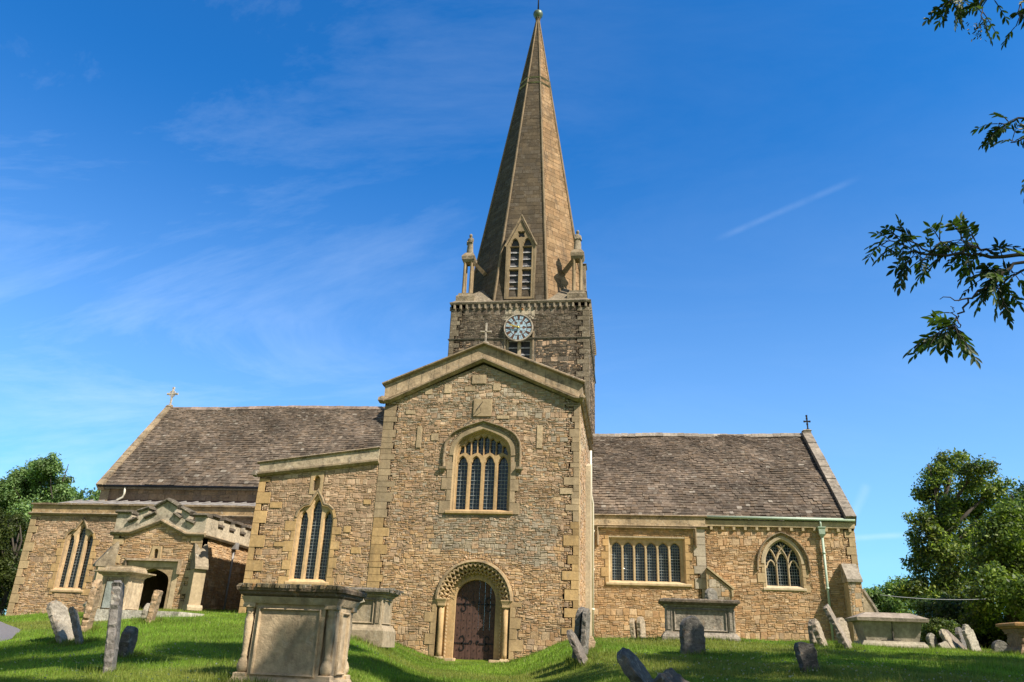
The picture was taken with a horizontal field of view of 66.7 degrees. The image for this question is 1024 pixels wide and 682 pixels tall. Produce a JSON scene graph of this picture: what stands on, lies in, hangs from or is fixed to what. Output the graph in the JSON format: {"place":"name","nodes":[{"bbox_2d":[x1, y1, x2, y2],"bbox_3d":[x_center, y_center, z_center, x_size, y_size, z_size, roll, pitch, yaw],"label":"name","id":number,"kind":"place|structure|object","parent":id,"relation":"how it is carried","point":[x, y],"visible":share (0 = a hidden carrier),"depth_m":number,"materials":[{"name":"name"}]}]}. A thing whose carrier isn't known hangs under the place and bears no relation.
{"place":"outdoors","nodes":[
{"label":"outdoors","id":0,"kind":"place"},
{"bbox_2d":[0,621,19,640],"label":"path","id":1,"kind":"structure","parent":0,"point":[7,632],"depth_m":22.29,"materials":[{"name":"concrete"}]},
{"bbox_2d":[0,606,1023,681],"bbox_3d":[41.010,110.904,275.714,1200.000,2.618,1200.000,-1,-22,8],"label":"ground","id":2,"kind":"structure","parent":0,"point":[540,676],"depth_m":14.85,"materials":[{"name":"green plant"}]},
{"bbox_2d":[0,507,28,616],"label":"yew tree","id":3,"kind":"object","parent":2,"relation":"on","point":[11,543],"visible":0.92,"depth_m":44.63,"materials":[{"name":"green plant"}]},
{"bbox_2d":[0,451,84,572],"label":"chestnut tree","id":4,"kind":"object","parent":2,"relation":"on","point":[38,480],"visible":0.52,"depth_m":78.43,"materials":[{"name":"green plant"}]},
{"bbox_2d":[46,600,73,643],"bbox_3d":[-9.732,6.255,16.885,0.129,1.389,0.588,-34,-23,-1],"label":"headstone","id":5,"kind":"object","parent":2,"relation":"on","point":[59,617],"visible":0.56,"depth_m":16.87,"materials":[{"name":"grey stone"}]},
{"bbox_2d":[68,606,83,643],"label":"headstone","id":6,"kind":"object","parent":2,"relation":"on","point":[75,623],"visible":0.58,"depth_m":16.21,"materials":[{"name":"grey stone"}]},
{"bbox_2d":[67,487,100,500],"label":"tree","id":7,"kind":"object","parent":2,"relation":"on","point":[94,495],"visible":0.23,"depth_m":64.67,"materials":[{"name":"green plant"}]},
{"bbox_2d":[81,579,102,632],"bbox_3d":[-9.745,6.300,17.960,0.156,1.542,0.548,10,-21,-10],"label":"headstone","id":8,"kind":"object","parent":2,"relation":"on","point":[94,596],"visible":0.63,"depth_m":17.89,"materials":[{"name":"beige stone"}]},
{"bbox_2d":[102,580,124,672],"bbox_3d":[-5.696,4.271,11.096,0.133,1.627,0.620,3,-24,-20],"label":"headstone","id":9,"kind":"object","parent":2,"relation":"on","point":[113,627],"visible":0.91,"depth_m":10.99,"materials":[{"name":"grey stone"}]},
{"bbox_2d":[118,626,138,657],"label":"headstone","id":10,"kind":"object","parent":2,"relation":"on","point":[128,639],"visible":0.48,"depth_m":12.93,"materials":[{"name":"grey stone"}]},
{"bbox_2d":[141,603,149,618],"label":"headstone","id":11,"kind":"object","parent":2,"relation":"on","point":[145,610],"visible":0.3,"depth_m":19.74,"materials":[{"name":"grey stone"}]},
{"bbox_2d":[94,609,203,620],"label":"path","id":12,"kind":"structure","parent":2,"relation":"on","point":[101,614],"depth_m":24.19,"materials":[{"name":"grey stone"}]},
{"bbox_2d":[94,565,155,609],"bbox_3d":[-12.739,8.342,25.305,1.400,1.930,1.300,-1,-22,8],"label":"chest tomb","id":13,"kind":"object","parent":12,"relation":"on","point":[132,578],"visible":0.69,"depth_m":25.12,"materials":[{"name":"stone"}]},
{"bbox_2d":[146,590,162,622],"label":"headstone","id":14,"kind":"object","parent":2,"relation":"on","point":[154,604],"visible":0.6,"depth_m":18.66,"materials":[{"name":"beige stone"}]},
{"bbox_2d":[228,583,366,681],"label":"chest tomb","id":15,"kind":"object","parent":2,"relation":"on","point":[297,633],"visible":1,"depth_m":10.36,"materials":[{"name":"stone"}]},
{"bbox_2d":[348,587,403,647],"bbox_3d":[-3.979,6.994,19.735,2.231,1.377,1.251,-1,-22,8],"label":"chest tomb","id":16,"kind":"object","parent":2,"relation":"on","point":[371,619],"visible":0.55,"depth_m":19.32,"materials":[{"name":"stone"}]},
{"bbox_2d":[6,0,878,662],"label":"church","id":17,"kind":"structure","parent":2,"relation":"on","point":[466,480],"depth_m":34.41,"materials":[{"name":"stone"}]},
{"bbox_2d":[50,517,94,592],"bbox_3d":[-21.360,10.482,38.249,1.740,3.632,0.340,-1,-22,8],"label":"window","id":18,"kind":"structure","parent":17,"relation":"in","point":[75,558],"depth_m":38.23,"materials":[{"name":"stone"}]},
{"bbox_2d":[123,558,182,608],"bbox_3d":[-15.110,10.347,32.430,2.580,2.460,0.470,-1,-22,8],"label":"porch doorway","id":19,"kind":"structure","parent":17,"relation":"in","point":[176,564],"depth_m":32.62,"materials":[{"name":"stone"}]},
{"bbox_2d":[285,488,333,584],"bbox_3d":[-7.834,7.722,30.818,1.760,3.763,0.340,-1,-22,8],"label":"window","id":20,"kind":"structure","parent":17,"relation":"in","point":[310,559],"depth_m":30.79,"materials":[{"name":"stone"}]},
{"bbox_2d":[467,234,473,252],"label":"statue","id":21,"kind":"object","parent":17,"relation":"on","point":[470,241],"visible":0.94,"depth_m":46.37,"materials":[{"name":"stone"}]},
{"bbox_2d":[431,559,512,662],"bbox_3d":[-1.409,10.179,28.991,2.960,3.920,1.070,-1,-22,8],"label":"doorway","id":22,"kind":"structure","parent":17,"relation":"in","point":[466,571],"depth_m":29.07,"materials":[{"name":"stone"}]},
{"bbox_2d":[453,580,495,659],"bbox_3d":[-1.375,10.476,29.195,1.520,2.920,0.085,-1,-22,8],"label":"door","id":23,"kind":"structure","parent":17,"relation":"in","point":[474,634],"depth_m":29.15,"materials":[{"name":"brown wood"}]},
{"bbox_2d":[439,420,522,514],"bbox_3d":[-1.188,5.010,30.935,3.350,3.791,0.590,-1,-22,8],"label":"window","id":24,"kind":"structure","parent":17,"relation":"in","point":[480,485],"depth_m":31.02,"materials":[{"name":"stone"}]},
{"bbox_2d":[504,215,536,298],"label":"lucarne window","id":25,"kind":"structure","parent":17,"relation":"in","point":[521,246],"depth_m":45.25,"materials":[{"name":"stone"}]},
{"bbox_2d":[574,230,581,248],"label":"statue","id":26,"kind":"object","parent":17,"relation":"on","point":[578,240],"visible":0.94,"depth_m":45.48,"materials":[{"name":"stone"}]},
{"bbox_2d":[597,526,696,587],"bbox_3d":[6.096,9.750,35.199,4.490,2.605,0.540,-1,-22,8],"label":"window","id":27,"kind":"structure","parent":17,"relation":"in","point":[655,562],"depth_m":35.29,"materials":[{"name":"stone"}]},
{"bbox_2d":[756,532,810,591],"bbox_3d":[12.036,9.800,34.627,2.329,2.561,0.450,-1,-22,8],"label":"window","id":28,"kind":"structure","parent":17,"relation":"in","point":[783,566],"depth_m":34.64,"materials":[{"name":"stone"}]},
{"bbox_2d":[1,609,1022,681],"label":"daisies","id":29,"kind":"object","parent":2,"relation":"on","point":[492,664],"visible":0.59,"depth_m":13.36,"materials":[{"name":"white plant"}]},
{"bbox_2d":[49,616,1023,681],"bbox_3d":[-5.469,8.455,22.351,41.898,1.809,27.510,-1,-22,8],"label":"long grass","id":30,"kind":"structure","parent":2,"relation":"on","point":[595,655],"depth_m":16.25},
{"bbox_2d":[567,629,587,665],"bbox_3d":[1.377,6.283,15.553,0.118,1.070,0.540,-30,-23,6],"label":"headstone","id":31,"kind":"object","parent":2,"relation":"on","point":[578,650],"visible":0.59,"depth_m":15.47,"materials":[{"name":"grey stone"}]},
{"bbox_2d":[572,607,584,659],"bbox_3d":[1.421,6.348,16.384,0.140,1.435,0.555,-2,-23,24],"label":"headstone","id":32,"kind":"object","parent":2,"relation":"on","point":[578,623],"visible":0.33,"depth_m":16.29,"materials":[{"name":"grey stone"}]},
{"bbox_2d":[580,608,590,655],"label":"headstone","id":33,"kind":"object","parent":2,"relation":"on","point":[585,630],"visible":0.56,"depth_m":16.12,"materials":[{"name":"grey stone"}]},
{"bbox_2d":[589,636,595,649],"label":"headstone","id":34,"kind":"object","parent":2,"relation":"on","point":[592,642],"visible":0.2,"depth_m":17.26,"materials":[{"name":"beige stone"}]},
{"bbox_2d":[629,618,637,638],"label":"headstone","id":35,"kind":"object","parent":2,"relation":"on","point":[633,627],"visible":0.47,"depth_m":27.24,"materials":[{"name":"beige stone"}]},
{"bbox_2d":[617,647,653,681],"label":"headstone","id":36,"kind":"object","parent":2,"relation":"on","point":[633,667],"visible":1,"depth_m":9.37,"materials":[{"name":"grey stone"}]},
{"bbox_2d":[636,616,645,637],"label":"headstone","id":37,"kind":"object","parent":2,"relation":"on","point":[640,623],"visible":0.48,"depth_m":27.34,"materials":[{"name":"beige stone"}]},
{"bbox_2d":[652,668,688,681],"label":"headstone","id":38,"kind":"object","parent":2,"relation":"on","point":[669,675],"visible":1,"depth_m":8.64,"materials":[{"name":"grey stone"}]},
{"bbox_2d":[679,615,705,654],"bbox_3d":[3.822,6.416,16.439,0.603,1.163,0.177,9,-23,-20],"label":"headstone","id":39,"kind":"object","parent":2,"relation":"on","point":[691,635],"visible":0.56,"depth_m":16.43,"materials":[{"name":"grey stone"}]},
{"bbox_2d":[658,598,740,641],"bbox_3d":[5.037,7.719,20.954,2.090,1.426,1.250,-1,-22,8],"label":"chest tomb","id":40,"kind":"object","parent":2,"relation":"on","point":[716,617],"visible":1,"depth_m":20.60,"materials":[{"name":"stone"}]},
{"bbox_2d":[704,588,717,598],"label":"headstone","id":41,"kind":"object","parent":2,"relation":"on","point":[710,593],"visible":0.2,"depth_m":23.63,"materials":[{"name":"grey stone"}]},
{"bbox_2d":[794,641,819,672],"bbox_3d":[4.760,5.241,12.424,0.340,0.848,0.166,-3,-23,-13],"label":"headstone","id":42,"kind":"object","parent":2,"relation":"on","point":[806,654],"visible":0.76,"depth_m":12.44,"materials":[{"name":"grey stone"}]},
{"bbox_2d":[808,619,816,643],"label":"headstone","id":43,"kind":"object","parent":2,"relation":"on","point":[812,639],"visible":0.16,"depth_m":19.80,"materials":[{"name":"grey stone"}]},
{"bbox_2d":[811,618,827,645],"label":"headstone","id":44,"kind":"object","parent":2,"relation":"on","point":[816,627],"visible":0.56,"depth_m":19.30,"materials":[{"name":"beige stone"}]},
{"bbox_2d":[823,604,850,649],"bbox_3d":[7.781,6.942,18.358,0.118,1.455,0.542,-33,-24,19],"label":"headstone","id":45,"kind":"object","parent":2,"relation":"on","point":[834,622],"visible":0.66,"depth_m":18.30,"materials":[{"name":"grey stone"}]},
{"bbox_2d":[835,617,851,644],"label":"headstone","id":46,"kind":"object","parent":2,"relation":"on","point":[842,622],"visible":0.26,"depth_m":21.06,"materials":[{"name":"beige stone"}]},
{"bbox_2d":[845,612,929,648],"bbox_3d":[10.731,8.475,22.196,1.920,1.340,1.320,-1,-22,8],"label":"chest tomb","id":47,"kind":"object","parent":2,"relation":"on","point":[893,629],"visible":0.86,"depth_m":21.84,"materials":[{"name":"stone"}]},
{"bbox_2d":[864,573,920,613],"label":"hedge tree","id":48,"kind":"object","parent":2,"relation":"on","point":[883,603],"visible":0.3,"depth_m":66.11,"materials":[{"name":"green plant"}]},
{"bbox_2d":[926,633,937,647],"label":"headstone","id":49,"kind":"object","parent":2,"relation":"on","point":[931,638],"visible":0.45,"depth_m":23.72,"materials":[{"name":"grey stone"}]},
{"bbox_2d":[920,617,958,644],"bbox_3d":[15.016,10.413,27.194,1.401,1.566,1.796,-14,-27,36],"label":"rose bush","id":50,"kind":"object","parent":2,"relation":"on","point":[934,626],"visible":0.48,"depth_m":26.92,"materials":[{"name":"green plant"}]},
{"bbox_2d":[862,0,1023,368],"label":"ash tree","id":51,"kind":"object","parent":2,"relation":"on","point":[995,274],"visible":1,"depth_m":4.58,"materials":[{"name":"green plant"}]},
{"bbox_2d":[938,641,950,647],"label":"headstone","id":52,"kind":"object","parent":2,"relation":"on","point":[944,643],"visible":0.22,"depth_m":23.31,"materials":[{"name":"grey stone"}]},
{"bbox_2d":[939,629,957,647],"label":"headstone","id":53,"kind":"object","parent":2,"relation":"on","point":[944,635],"visible":0.45,"depth_m":23.67,"materials":[{"name":"beige stone"}]},
{"bbox_2d":[887,447,1018,619],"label":"lime tree","id":54,"kind":"object","parent":2,"relation":"on","point":[939,527],"visible":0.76,"depth_m":47.30,"materials":[{"name":"green plant"}]},
{"bbox_2d":[909,591,998,648],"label":"yew hedge","id":55,"kind":"object","parent":2,"relation":"on","point":[939,609],"visible":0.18,"depth_m":41.10,"materials":[{"name":"green plant"}]},
{"bbox_2d":[946,630,966,649],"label":"headstone","id":56,"kind":"object","parent":2,"relation":"on","point":[957,642],"visible":0.23,"depth_m":24.12,"materials":[{"name":"grey stone"}]},
{"bbox_2d":[955,627,966,647],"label":"headstone","id":57,"kind":"object","parent":2,"relation":"on","point":[958,634],"visible":0.42,"depth_m":25.82,"materials":[{"name":"grey stone"}]},
{"bbox_2d":[962,624,981,650],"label":"headstone","id":58,"kind":"object","parent":2,"relation":"on","point":[970,638],"visible":0.58,"depth_m":23.59,"materials":[{"name":"beige stone"}]},
{"bbox_2d":[954,490,1023,644],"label":"maple tree","id":59,"kind":"object","parent":2,"relation":"on","point":[999,546],"visible":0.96,"depth_m":38.53,"materials":[{"name":"green plant"}]},
{"bbox_2d":[884,595,993,599],"bbox_3d":[23.273,11.870,37.461,15.246,1.634,0.023,11,-23,-21],"label":"overhead cable","id":60,"kind":"object","parent":59,"relation":"attached to","point":[939,599],"visible":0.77,"depth_m":35.87,"materials":[{"name":"grey metal"}]},
{"bbox_2d":[991,640,1006,651],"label":"headstone","id":61,"kind":"object","parent":2,"relation":"on","point":[997,645],"visible":0.32,"depth_m":25.14,"materials":[{"name":"grey stone"}]},
{"bbox_2d":[990,480,1023,506],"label":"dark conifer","id":62,"kind":"object","parent":2,"relation":"on","point":[1019,491],"visible":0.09,"depth_m":59.60,"materials":[{"name":"green plant"}]},
{"bbox_2d":[995,622,1023,653],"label":"chest tomb","id":63,"kind":"object","parent":2,"relation":"on","point":[1014,631],"visible":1,"depth_m":19.05,"materials":[{"name":"beige stone"}]},
{"bbox_2d":[0,0,1023,624],"label":"sky","id":64,"kind":"structure","parent":0,"point":[221,203],"materials":[{"name":"blue"}]}
]}

